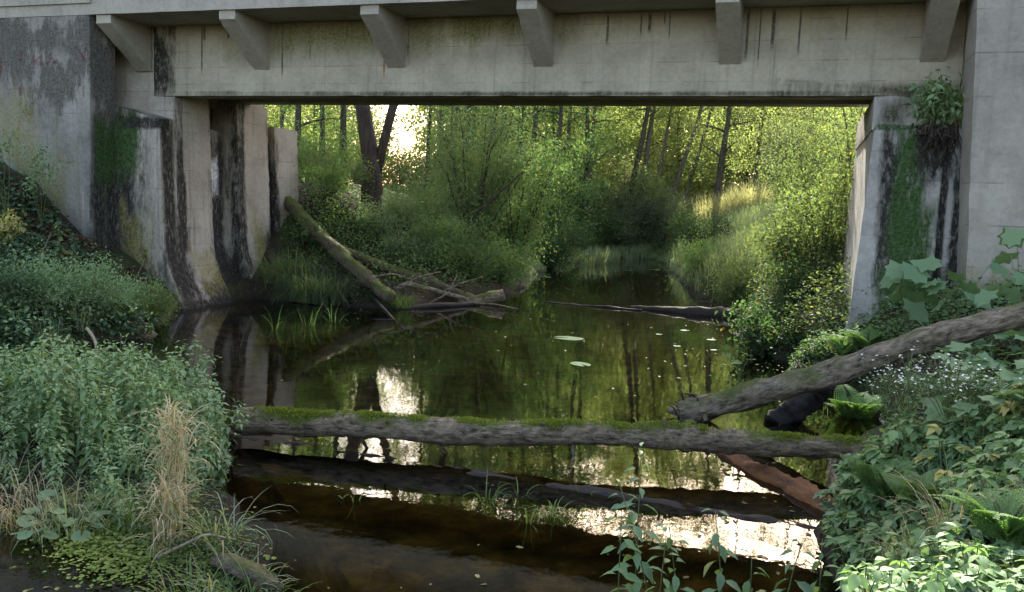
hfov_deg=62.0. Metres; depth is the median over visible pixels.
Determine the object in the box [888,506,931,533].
ground elder
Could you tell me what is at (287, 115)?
wood tree
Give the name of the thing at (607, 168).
understory bush
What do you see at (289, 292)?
hanging grass
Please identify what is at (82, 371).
nettle
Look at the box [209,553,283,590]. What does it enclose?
driftwood
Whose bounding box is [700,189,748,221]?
golden grass
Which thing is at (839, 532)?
ground elder
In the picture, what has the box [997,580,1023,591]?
ground elder
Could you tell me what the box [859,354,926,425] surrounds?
white aster
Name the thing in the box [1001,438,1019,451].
lobed herb
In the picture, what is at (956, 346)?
lobed herb
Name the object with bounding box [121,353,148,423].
nettle
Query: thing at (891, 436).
ground elder
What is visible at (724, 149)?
slender tree
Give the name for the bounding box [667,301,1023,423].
leaning log
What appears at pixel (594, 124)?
tall tree
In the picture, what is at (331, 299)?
hanging grass
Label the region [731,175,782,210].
golden grass
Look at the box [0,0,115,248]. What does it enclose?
wing wall
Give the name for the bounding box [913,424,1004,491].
yellow herb
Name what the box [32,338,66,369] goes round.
nettle
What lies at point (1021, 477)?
ground elder
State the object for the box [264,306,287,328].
water grass
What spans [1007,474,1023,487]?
lobed herb
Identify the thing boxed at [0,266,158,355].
bank leaves
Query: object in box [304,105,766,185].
sky
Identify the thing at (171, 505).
dry grass
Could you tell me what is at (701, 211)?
golden grass
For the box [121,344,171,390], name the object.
nettle
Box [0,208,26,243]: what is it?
bank herb
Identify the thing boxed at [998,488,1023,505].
ground elder
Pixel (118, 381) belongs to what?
nettle
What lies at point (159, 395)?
nettle
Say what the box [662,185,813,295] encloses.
meadow grass
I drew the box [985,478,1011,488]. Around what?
ground elder
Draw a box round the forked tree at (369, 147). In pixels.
[355,105,397,212]
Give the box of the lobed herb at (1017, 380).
[1007,370,1023,388]
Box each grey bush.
[576,138,686,252]
[624,176,699,249]
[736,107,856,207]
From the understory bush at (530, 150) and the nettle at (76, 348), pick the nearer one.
the nettle at (76, 348)
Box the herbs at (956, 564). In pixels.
[817,331,1023,591]
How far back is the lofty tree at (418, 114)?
95.70 m
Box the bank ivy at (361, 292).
[280,203,408,305]
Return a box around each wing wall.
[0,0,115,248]
[956,0,1023,294]
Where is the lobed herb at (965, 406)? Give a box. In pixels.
[941,400,992,434]
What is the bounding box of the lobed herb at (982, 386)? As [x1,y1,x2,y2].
[969,376,1013,413]
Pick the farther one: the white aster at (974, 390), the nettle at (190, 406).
the nettle at (190, 406)
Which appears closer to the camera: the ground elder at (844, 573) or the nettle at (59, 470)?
the ground elder at (844, 573)
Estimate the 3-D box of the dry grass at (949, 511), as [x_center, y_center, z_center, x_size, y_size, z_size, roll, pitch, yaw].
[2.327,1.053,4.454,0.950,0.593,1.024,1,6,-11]
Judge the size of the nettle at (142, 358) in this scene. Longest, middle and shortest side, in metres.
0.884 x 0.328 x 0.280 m
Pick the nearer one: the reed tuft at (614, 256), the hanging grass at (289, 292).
the hanging grass at (289, 292)
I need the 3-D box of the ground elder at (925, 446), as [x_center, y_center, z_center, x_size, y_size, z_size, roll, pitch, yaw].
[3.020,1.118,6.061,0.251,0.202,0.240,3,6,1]
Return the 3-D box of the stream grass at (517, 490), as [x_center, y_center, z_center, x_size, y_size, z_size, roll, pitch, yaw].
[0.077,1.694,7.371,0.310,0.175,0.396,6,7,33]
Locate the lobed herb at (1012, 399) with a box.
[997,383,1023,417]
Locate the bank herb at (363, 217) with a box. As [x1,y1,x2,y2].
[343,200,405,239]
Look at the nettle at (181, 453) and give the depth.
6.77 m
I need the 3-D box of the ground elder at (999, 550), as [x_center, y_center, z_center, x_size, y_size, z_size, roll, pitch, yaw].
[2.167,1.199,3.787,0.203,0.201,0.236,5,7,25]
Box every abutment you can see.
[115,27,298,308]
[840,26,966,331]
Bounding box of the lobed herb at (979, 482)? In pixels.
[976,480,992,489]
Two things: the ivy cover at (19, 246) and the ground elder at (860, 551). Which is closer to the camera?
the ground elder at (860, 551)
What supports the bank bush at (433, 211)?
on the ground at (248, 288)
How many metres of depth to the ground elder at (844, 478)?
6.36 m
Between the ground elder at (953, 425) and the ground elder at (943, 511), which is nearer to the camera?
the ground elder at (943, 511)
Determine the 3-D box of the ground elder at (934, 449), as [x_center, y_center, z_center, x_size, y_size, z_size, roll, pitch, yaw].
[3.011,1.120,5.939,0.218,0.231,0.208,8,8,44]
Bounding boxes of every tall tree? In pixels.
[437,105,443,202]
[471,106,476,202]
[531,106,538,157]
[564,106,571,212]
[587,106,596,245]
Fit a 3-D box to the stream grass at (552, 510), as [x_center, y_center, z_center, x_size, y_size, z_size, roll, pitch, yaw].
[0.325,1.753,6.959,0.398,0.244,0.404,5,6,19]
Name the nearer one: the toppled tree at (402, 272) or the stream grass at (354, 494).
the stream grass at (354, 494)
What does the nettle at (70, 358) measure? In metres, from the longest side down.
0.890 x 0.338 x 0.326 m
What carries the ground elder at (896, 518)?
on the ground at (248, 288)
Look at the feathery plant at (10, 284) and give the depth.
12.49 m
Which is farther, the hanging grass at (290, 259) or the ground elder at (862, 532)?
the hanging grass at (290, 259)
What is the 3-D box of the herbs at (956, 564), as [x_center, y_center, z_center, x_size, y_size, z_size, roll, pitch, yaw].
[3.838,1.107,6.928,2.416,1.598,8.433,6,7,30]
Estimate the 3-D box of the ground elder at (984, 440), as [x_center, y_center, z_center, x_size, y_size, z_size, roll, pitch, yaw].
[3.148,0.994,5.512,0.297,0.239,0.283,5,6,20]
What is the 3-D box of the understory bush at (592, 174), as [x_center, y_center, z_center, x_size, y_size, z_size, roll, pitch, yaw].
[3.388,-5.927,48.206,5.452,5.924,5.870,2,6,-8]
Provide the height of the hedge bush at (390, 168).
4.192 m
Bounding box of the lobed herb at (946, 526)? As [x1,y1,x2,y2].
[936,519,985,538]
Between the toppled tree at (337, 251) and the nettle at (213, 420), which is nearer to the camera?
the nettle at (213, 420)
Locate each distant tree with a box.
[304,105,411,182]
[327,105,426,179]
[394,105,449,190]
[398,105,460,163]
[508,106,597,158]
[582,107,674,168]
[619,106,739,184]
[622,107,713,174]
[661,109,757,183]
[675,107,794,187]
[704,107,797,176]
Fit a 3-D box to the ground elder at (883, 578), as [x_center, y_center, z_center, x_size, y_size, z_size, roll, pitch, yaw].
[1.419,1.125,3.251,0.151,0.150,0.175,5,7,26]
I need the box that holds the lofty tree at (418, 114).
[404,105,444,147]
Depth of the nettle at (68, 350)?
9.02 m
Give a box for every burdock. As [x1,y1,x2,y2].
[879,255,952,333]
[922,258,1011,319]
[973,284,1023,358]
[993,227,1023,331]
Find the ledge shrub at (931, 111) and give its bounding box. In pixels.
[896,58,965,166]
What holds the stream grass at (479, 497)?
in the stream water
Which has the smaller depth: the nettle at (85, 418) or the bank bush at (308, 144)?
the nettle at (85, 418)
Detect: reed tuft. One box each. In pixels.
[574,247,605,264]
[582,244,605,260]
[591,246,615,263]
[602,245,625,261]
[620,242,641,259]
[633,243,652,258]
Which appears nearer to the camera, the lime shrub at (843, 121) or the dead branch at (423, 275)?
the dead branch at (423, 275)
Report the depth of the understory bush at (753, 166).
49.58 m
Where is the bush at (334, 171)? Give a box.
[293,151,354,192]
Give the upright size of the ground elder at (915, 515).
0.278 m
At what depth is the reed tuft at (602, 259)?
39.13 m
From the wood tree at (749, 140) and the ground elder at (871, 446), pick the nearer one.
the ground elder at (871, 446)
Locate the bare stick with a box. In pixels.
[85,327,97,351]
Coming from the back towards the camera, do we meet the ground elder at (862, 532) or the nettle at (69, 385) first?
the nettle at (69, 385)
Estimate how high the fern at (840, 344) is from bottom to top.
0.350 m
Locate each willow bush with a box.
[382,152,478,229]
[408,105,560,269]
[447,128,592,284]
[492,117,604,245]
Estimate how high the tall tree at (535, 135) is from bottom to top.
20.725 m
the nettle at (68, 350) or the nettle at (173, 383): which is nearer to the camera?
the nettle at (173, 383)
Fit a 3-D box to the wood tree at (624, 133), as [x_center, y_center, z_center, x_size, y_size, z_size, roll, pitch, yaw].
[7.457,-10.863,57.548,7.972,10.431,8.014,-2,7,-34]
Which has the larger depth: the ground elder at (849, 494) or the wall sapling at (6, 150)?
the wall sapling at (6, 150)
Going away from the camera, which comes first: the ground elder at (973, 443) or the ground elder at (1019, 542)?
the ground elder at (1019, 542)
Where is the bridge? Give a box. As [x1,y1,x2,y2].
[0,0,966,106]
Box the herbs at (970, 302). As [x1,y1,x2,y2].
[780,265,1023,381]
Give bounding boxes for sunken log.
[224,429,815,528]
[630,305,751,317]
[720,453,833,511]
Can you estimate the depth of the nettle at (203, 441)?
7.08 m
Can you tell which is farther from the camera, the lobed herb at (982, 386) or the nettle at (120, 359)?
the nettle at (120, 359)
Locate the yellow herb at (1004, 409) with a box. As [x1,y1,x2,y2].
[992,382,1023,419]
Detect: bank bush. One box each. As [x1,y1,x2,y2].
[294,121,359,184]
[297,138,382,196]
[370,223,445,272]
[371,188,431,228]
[400,181,474,267]
[406,206,479,276]
[450,212,517,286]
[474,230,535,290]
[659,202,741,259]
[672,223,741,285]
[697,238,773,307]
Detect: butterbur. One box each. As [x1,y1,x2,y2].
[10,528,58,543]
[16,507,77,529]
[38,489,80,517]
[47,506,99,524]
[63,510,110,541]
[80,485,112,508]
[83,492,109,514]
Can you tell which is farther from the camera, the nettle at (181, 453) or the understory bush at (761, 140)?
the understory bush at (761, 140)
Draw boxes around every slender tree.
[273,105,354,181]
[292,105,346,161]
[305,105,339,160]
[317,105,360,187]
[413,105,510,214]
[417,105,506,196]
[423,105,431,198]
[437,106,555,188]
[476,106,574,225]
[506,106,612,211]
[519,106,644,233]
[671,106,791,209]
[753,107,763,192]
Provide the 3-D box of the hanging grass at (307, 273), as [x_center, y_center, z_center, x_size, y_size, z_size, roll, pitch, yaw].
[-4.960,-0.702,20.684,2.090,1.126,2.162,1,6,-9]
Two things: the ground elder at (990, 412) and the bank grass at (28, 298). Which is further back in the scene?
the bank grass at (28, 298)
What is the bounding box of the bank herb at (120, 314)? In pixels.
[111,287,124,318]
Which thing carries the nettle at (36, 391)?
on the ground at (248, 288)
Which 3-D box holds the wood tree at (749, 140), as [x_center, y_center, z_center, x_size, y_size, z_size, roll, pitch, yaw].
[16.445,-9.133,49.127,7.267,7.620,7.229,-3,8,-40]
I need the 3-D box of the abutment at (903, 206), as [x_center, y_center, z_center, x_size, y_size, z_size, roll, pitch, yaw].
[6.926,-1.601,15.976,2.392,6.601,5.074,4,6,18]
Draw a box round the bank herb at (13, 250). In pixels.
[1,222,21,265]
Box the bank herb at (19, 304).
[12,296,27,336]
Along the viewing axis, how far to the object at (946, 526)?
4.25 m
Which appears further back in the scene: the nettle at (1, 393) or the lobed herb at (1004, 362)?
the nettle at (1, 393)
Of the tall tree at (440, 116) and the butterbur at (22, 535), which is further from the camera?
the tall tree at (440, 116)
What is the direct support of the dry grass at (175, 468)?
on the ground at (248, 288)
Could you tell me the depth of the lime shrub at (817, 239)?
18.08 m
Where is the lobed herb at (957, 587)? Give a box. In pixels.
[945,575,1005,591]
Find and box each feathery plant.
[0,239,60,312]
[0,239,115,316]
[52,243,156,316]
[96,271,173,321]
[133,274,190,327]
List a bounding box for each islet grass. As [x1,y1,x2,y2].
[125,552,285,591]
[141,490,296,557]
[167,540,294,591]
[208,560,320,591]
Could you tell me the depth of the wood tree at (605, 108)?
52.16 m
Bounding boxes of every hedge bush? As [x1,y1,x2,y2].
[303,116,361,176]
[326,132,403,184]
[359,136,420,193]
[382,146,447,196]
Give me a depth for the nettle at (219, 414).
8.26 m
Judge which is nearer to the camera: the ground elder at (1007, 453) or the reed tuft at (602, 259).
the ground elder at (1007, 453)
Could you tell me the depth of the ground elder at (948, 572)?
3.10 m
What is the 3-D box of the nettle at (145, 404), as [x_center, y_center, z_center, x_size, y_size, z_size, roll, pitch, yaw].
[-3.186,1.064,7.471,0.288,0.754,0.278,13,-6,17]
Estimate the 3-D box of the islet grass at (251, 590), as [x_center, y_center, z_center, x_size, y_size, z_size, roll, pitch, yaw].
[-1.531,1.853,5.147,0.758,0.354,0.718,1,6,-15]
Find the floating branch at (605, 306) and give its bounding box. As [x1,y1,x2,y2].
[545,302,641,310]
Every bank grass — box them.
[12,280,56,313]
[21,313,71,347]
[58,298,102,331]
[95,247,130,274]
[389,290,423,308]
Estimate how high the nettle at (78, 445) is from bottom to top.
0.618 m
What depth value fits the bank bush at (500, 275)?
24.43 m
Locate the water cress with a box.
[10,477,295,591]
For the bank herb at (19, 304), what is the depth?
12.28 m
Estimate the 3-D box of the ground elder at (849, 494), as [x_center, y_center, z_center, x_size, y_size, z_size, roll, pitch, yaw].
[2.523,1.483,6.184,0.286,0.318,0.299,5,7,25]
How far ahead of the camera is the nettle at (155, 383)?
8.22 m
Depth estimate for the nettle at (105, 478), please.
6.32 m
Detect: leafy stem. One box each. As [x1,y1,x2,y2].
[600,510,641,591]
[610,478,666,591]
[611,442,663,591]
[645,527,678,591]
[650,523,694,591]
[700,508,740,591]
[740,549,769,591]
[772,539,814,591]
[810,535,840,591]
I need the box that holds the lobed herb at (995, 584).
[986,577,1023,591]
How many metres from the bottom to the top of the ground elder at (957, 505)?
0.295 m
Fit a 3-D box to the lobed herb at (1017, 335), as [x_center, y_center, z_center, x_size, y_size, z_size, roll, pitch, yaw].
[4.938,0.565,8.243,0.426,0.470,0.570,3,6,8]
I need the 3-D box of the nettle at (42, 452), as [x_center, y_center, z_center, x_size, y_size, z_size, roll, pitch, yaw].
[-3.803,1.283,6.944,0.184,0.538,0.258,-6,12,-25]
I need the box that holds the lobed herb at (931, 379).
[910,375,945,397]
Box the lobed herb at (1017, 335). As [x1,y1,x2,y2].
[992,329,1023,369]
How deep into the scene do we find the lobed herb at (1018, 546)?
3.87 m
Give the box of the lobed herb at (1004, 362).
[960,360,1015,395]
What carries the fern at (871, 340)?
on the ground at (248, 288)
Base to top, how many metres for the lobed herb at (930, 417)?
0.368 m
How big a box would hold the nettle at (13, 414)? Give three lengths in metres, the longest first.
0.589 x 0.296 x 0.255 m
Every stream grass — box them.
[338,489,367,502]
[461,468,516,505]
[501,477,542,498]
[515,507,542,530]
[531,498,571,524]
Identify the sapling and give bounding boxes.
[0,122,24,215]
[11,140,74,226]
[467,172,522,242]
[786,107,865,221]
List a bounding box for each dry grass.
[0,438,75,508]
[0,460,101,540]
[8,476,117,554]
[30,469,139,527]
[81,461,226,545]
[113,466,203,568]
[122,394,222,535]
[826,500,956,571]
[861,428,1023,545]
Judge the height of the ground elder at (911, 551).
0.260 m
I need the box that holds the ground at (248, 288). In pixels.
[0,158,1023,591]
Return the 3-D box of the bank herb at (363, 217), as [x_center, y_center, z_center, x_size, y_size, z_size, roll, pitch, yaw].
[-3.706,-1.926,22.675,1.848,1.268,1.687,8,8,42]
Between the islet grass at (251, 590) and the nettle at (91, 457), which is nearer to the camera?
the islet grass at (251, 590)
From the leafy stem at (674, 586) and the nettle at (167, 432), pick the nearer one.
the leafy stem at (674, 586)
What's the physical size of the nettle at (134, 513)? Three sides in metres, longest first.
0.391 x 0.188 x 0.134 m
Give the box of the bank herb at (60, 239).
[53,222,63,255]
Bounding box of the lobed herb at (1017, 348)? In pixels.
[990,333,1021,359]
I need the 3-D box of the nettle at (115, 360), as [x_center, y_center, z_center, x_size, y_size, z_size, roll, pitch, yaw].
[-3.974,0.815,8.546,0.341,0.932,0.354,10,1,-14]
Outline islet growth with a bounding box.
[0,434,261,576]
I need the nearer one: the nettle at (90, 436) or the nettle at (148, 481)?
the nettle at (148, 481)
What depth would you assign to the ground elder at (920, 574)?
3.70 m
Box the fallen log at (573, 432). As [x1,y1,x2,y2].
[232,405,874,463]
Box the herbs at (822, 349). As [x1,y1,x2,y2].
[772,308,887,393]
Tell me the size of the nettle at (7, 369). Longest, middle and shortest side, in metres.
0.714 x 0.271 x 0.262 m
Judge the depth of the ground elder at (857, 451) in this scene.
6.50 m
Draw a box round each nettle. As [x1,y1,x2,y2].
[0,344,21,412]
[0,345,15,405]
[0,346,7,392]
[0,353,19,410]
[0,353,22,415]
[0,370,11,429]
[0,378,10,422]
[0,388,33,453]
[0,395,13,440]
[0,416,18,473]
[0,432,16,472]
[0,462,28,500]
[1,345,42,432]
[1,364,35,441]
[6,367,35,424]
[9,389,36,454]
[11,363,49,437]
[12,343,48,402]
[16,363,39,429]
[16,448,38,483]
[20,356,50,442]
[21,335,55,418]
[21,357,81,436]
[23,338,55,368]
[24,352,58,387]
[27,384,59,453]
[29,367,61,425]
[30,414,59,473]
[31,326,78,402]
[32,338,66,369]
[33,419,56,475]
[37,352,61,381]
[37,379,66,460]
[38,352,77,435]
[40,345,76,439]
[42,399,74,466]
[42,439,70,502]
[46,363,79,438]
[49,335,77,402]
[49,406,74,462]
[56,334,81,383]
[58,385,80,447]
[61,339,78,399]
[64,344,103,442]
[68,342,103,427]
[69,339,96,373]
[69,355,85,411]
[72,390,93,456]
[72,396,104,454]
[73,381,120,478]
[75,341,106,405]
[75,343,108,406]
[76,430,100,479]
[78,353,112,419]
[78,362,105,431]
[80,385,119,448]
[81,417,103,463]
[83,467,104,522]
[86,368,108,419]
[88,447,123,517]
[92,436,122,486]
[94,342,118,400]
[96,408,119,460]
[96,418,120,456]
[99,409,130,477]
[101,333,137,405]
[101,334,134,409]
[102,362,128,412]
[103,349,141,432]
[103,415,139,471]
[104,369,124,427]
[104,389,133,437]
[106,341,135,407]
[107,344,141,432]
[107,437,141,481]
[108,473,134,522]
[111,421,129,447]
[116,442,150,476]
[116,499,128,530]
[117,440,151,482]
[117,483,145,528]
[120,374,148,441]
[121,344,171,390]
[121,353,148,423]
[121,367,154,440]
[122,347,149,407]
[122,356,159,425]
[126,374,163,450]
[128,404,157,459]
[134,347,156,408]
[135,346,186,430]
[138,352,154,409]
[140,365,168,426]
[140,386,171,461]
[140,428,169,472]
[142,458,158,495]
[143,350,165,380]
[143,370,188,438]
[147,376,169,443]
[147,452,170,488]
[149,413,164,457]
[152,410,201,488]
[153,406,183,463]
[155,368,184,412]
[156,346,191,400]
[158,356,200,433]
[159,365,184,407]
[160,347,186,379]
[160,383,191,452]
[160,388,186,455]
[161,395,179,419]
[166,454,189,505]
[169,356,191,397]
[171,335,207,421]
[171,393,213,470]
[171,395,205,472]
[181,372,218,432]
[184,353,218,431]
[184,378,200,428]
[186,400,219,461]
[186,453,210,476]
[187,387,218,442]
[187,472,202,504]
[189,423,227,481]
[190,369,228,443]
[191,419,215,466]
[192,350,218,423]
[195,429,224,488]
[200,382,230,458]
[203,423,237,486]
[204,392,230,444]
[212,398,249,463]
[213,444,231,482]
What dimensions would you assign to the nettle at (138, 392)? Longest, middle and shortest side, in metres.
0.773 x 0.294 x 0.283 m
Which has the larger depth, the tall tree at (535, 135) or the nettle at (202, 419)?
the tall tree at (535, 135)
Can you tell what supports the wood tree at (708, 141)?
on the ground at (248, 288)
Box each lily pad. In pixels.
[556,336,583,339]
[570,362,590,365]
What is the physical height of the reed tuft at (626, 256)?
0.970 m
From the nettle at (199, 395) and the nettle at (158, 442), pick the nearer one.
the nettle at (158, 442)
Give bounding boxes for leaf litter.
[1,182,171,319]
[287,186,518,297]
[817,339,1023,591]
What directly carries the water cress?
in the stream water
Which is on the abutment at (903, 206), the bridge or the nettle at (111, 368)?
the bridge
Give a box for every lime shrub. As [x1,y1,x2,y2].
[735,180,845,291]
[736,151,856,291]
[745,107,861,203]
[747,108,855,245]
[785,107,864,265]
[794,107,867,191]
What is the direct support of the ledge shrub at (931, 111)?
on the abutment at (903, 206)
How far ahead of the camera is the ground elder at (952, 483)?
5.21 m
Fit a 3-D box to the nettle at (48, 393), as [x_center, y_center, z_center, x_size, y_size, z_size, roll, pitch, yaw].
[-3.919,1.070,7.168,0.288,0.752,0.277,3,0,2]
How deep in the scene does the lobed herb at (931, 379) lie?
7.47 m
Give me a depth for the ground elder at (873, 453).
6.23 m
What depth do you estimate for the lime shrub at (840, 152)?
20.20 m
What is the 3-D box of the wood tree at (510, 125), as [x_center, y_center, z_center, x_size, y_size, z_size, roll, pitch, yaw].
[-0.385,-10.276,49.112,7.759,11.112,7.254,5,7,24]
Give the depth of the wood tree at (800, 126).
43.28 m
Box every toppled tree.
[284,196,396,302]
[344,247,473,296]
[458,289,505,302]
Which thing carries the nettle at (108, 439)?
on the ground at (248, 288)
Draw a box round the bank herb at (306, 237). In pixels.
[284,211,342,256]
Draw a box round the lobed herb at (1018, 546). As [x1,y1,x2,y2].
[1007,541,1021,550]
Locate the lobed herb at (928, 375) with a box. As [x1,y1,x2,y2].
[910,370,994,415]
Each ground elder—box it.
[813,489,841,517]
[817,516,860,564]
[822,518,856,556]
[823,510,851,530]
[823,520,860,556]
[828,553,861,576]
[830,464,861,509]
[832,459,855,472]
[833,570,885,591]
[835,464,855,489]
[835,500,860,520]
[837,564,873,591]
[840,453,866,468]
[840,475,862,510]
[841,561,893,591]
[842,460,856,481]
[843,506,881,529]
[844,539,880,563]
[847,548,877,572]
[850,453,884,478]
[851,450,870,465]
[851,476,882,519]
[852,522,883,550]
[854,549,876,571]
[856,566,906,591]
[858,494,899,518]
[859,437,891,459]
[859,522,899,555]
[864,448,891,466]
[865,542,920,579]
[868,571,896,585]
[871,534,891,556]
[872,556,917,589]
[873,498,896,522]
[877,453,902,471]
[880,517,910,538]
[882,423,917,458]
[883,575,923,591]
[884,465,918,504]
[884,499,900,528]
[885,531,924,565]
[886,537,907,552]
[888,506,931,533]
[889,428,921,453]
[894,511,922,521]
[896,502,932,533]
[898,446,925,460]
[898,528,911,547]
[899,413,937,443]
[901,556,941,581]
[902,539,911,559]
[906,460,926,476]
[908,500,944,527]
[909,519,944,547]
[912,548,942,570]
[912,560,956,591]
[913,536,957,566]
[917,448,957,471]
[918,435,965,469]
[918,535,944,557]
[919,419,959,438]
[919,437,946,458]
[919,497,960,531]
[919,563,953,590]
[919,568,963,591]
[931,443,955,460]
[935,522,986,568]
[936,509,966,519]
[937,468,965,491]
[937,542,974,569]
[938,476,976,509]
[941,422,974,441]
[942,578,982,591]
[943,541,997,591]
[944,438,984,461]
[944,474,982,493]
[944,509,973,535]
[945,435,970,451]
[947,404,987,439]
[947,542,1009,591]
[949,513,978,539]
[949,529,997,553]
[950,457,989,473]
[951,474,997,524]
[952,547,996,564]
[953,489,1012,510]
[959,453,984,460]
[962,459,1004,490]
[963,471,1003,487]
[966,465,982,483]
[967,406,1006,451]
[968,446,1003,471]
[972,431,1018,452]
[972,552,1018,581]
[979,440,1014,470]
[980,477,1019,490]
[981,409,1008,431]
[982,544,1013,564]
[985,413,1022,443]
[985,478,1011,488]
[988,431,1023,457]
[988,539,1020,565]
[993,441,1023,473]
[997,550,1023,590]
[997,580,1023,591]
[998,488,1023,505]
[1010,460,1023,491]
[1012,413,1023,438]
[1012,565,1023,577]
[1013,541,1023,545]
[1014,418,1023,433]
[1017,447,1023,467]
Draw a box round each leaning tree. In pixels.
[611,106,676,216]
[637,106,684,226]
[646,106,721,231]
[661,107,745,225]
[673,106,719,214]
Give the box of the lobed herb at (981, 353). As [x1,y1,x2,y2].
[964,349,1003,373]
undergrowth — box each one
[272,168,523,300]
[353,179,460,237]
[494,194,761,273]
[687,215,884,350]
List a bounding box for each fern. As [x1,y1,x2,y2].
[818,332,862,354]
[826,385,896,419]
[831,452,922,498]
[838,326,892,347]
[879,467,957,515]
[928,486,1023,542]
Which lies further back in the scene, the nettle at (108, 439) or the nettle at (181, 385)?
the nettle at (181, 385)
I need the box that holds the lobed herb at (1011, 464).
[1000,457,1020,474]
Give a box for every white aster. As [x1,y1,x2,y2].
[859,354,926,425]
[872,347,941,430]
[895,344,1023,434]
[937,362,1023,435]
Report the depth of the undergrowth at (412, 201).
31.22 m
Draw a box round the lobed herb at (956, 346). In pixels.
[934,341,995,381]
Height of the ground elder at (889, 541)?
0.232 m
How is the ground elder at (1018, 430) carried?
on the ground at (248, 288)
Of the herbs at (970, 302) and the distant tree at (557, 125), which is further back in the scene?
the distant tree at (557, 125)
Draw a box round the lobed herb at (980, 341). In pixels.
[968,338,1000,353]
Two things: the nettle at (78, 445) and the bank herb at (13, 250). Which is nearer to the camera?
the nettle at (78, 445)
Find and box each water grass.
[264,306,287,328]
[297,305,324,325]
[316,303,348,322]
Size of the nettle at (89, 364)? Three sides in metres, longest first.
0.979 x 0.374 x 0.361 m
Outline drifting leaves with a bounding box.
[29,266,874,591]
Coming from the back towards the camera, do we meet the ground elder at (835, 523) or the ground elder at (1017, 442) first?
the ground elder at (835, 523)
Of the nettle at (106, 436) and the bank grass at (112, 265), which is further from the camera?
the bank grass at (112, 265)
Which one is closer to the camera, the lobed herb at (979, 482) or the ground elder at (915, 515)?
the lobed herb at (979, 482)
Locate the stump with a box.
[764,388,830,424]
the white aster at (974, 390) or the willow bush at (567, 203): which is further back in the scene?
the willow bush at (567, 203)
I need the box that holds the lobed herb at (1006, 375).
[944,365,1021,419]
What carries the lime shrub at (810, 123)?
on the ground at (248, 288)
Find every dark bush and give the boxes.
[522,203,602,270]
[555,195,638,250]
[712,285,799,359]
[760,243,836,310]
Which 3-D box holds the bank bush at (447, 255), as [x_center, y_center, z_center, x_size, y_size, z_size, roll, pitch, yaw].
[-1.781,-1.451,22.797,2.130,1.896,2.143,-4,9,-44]
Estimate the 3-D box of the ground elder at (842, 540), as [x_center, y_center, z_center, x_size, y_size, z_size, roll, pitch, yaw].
[2.339,1.739,5.952,0.310,0.344,0.324,1,6,-16]
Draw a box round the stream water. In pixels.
[0,258,883,591]
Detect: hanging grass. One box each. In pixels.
[238,244,311,290]
[250,248,318,288]
[259,246,334,280]
[259,266,341,301]
[263,248,347,285]
[267,264,353,304]
[279,268,359,307]
[295,263,373,307]
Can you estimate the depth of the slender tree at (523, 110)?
40.37 m
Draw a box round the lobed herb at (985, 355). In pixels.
[972,344,1023,377]
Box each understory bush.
[265,105,329,142]
[304,105,357,163]
[410,132,459,193]
[425,120,516,191]
[483,121,604,228]
[502,124,570,217]
[555,138,618,220]
[560,131,663,249]
[594,152,648,206]
[597,147,690,247]
[631,149,712,215]
[665,152,727,209]
[736,107,819,188]
[737,120,788,191]
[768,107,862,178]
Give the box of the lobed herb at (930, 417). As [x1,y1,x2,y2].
[920,394,964,426]
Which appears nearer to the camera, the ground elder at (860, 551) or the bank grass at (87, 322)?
the ground elder at (860, 551)
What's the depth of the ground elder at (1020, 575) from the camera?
3.36 m
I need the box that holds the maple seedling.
[720,344,755,383]
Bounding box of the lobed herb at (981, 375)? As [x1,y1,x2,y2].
[955,370,998,402]
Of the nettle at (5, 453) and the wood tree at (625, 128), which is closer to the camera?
the nettle at (5, 453)
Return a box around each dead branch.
[157,533,258,558]
[368,293,393,318]
[375,273,424,283]
[392,301,479,309]
[394,281,466,300]
[410,271,440,281]
[414,263,437,280]
[429,276,456,302]
[443,277,481,290]
[464,301,518,309]
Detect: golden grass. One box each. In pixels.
[691,192,731,223]
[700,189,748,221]
[710,186,762,216]
[720,181,770,215]
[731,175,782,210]
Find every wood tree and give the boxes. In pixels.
[263,105,326,129]
[264,105,339,157]
[264,105,380,156]
[272,105,377,174]
[318,105,401,164]
[404,105,527,151]
[410,105,478,164]
[444,106,548,159]
[480,106,629,180]
[482,106,564,162]
[531,106,630,166]
[544,106,651,203]
[574,106,717,209]
[577,106,674,174]
[596,106,659,167]
[611,106,741,209]
[619,107,719,192]
[660,106,747,201]
[677,107,768,196]
[683,107,784,197]
[730,107,800,187]
[733,107,823,193]
[735,107,815,169]
[749,107,860,186]
[792,107,860,154]
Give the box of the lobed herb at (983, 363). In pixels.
[931,351,999,398]
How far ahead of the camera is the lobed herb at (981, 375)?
6.57 m
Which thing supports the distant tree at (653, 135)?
on the ground at (248, 288)
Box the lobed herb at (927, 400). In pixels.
[897,373,961,419]
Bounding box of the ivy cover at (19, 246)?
[0,156,171,353]
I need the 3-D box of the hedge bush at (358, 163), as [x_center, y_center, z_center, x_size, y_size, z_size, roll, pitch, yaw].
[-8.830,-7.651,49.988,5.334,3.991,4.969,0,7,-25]
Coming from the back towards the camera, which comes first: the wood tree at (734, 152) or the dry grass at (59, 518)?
the wood tree at (734, 152)
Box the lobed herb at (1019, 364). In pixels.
[1011,359,1023,380]
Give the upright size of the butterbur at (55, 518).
0.176 m
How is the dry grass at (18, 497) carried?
on the ground at (248, 288)
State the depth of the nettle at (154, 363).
9.04 m
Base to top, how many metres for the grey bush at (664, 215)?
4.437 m
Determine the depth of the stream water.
8.51 m
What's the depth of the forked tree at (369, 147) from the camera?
26.48 m
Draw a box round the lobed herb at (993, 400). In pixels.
[978,389,1023,429]

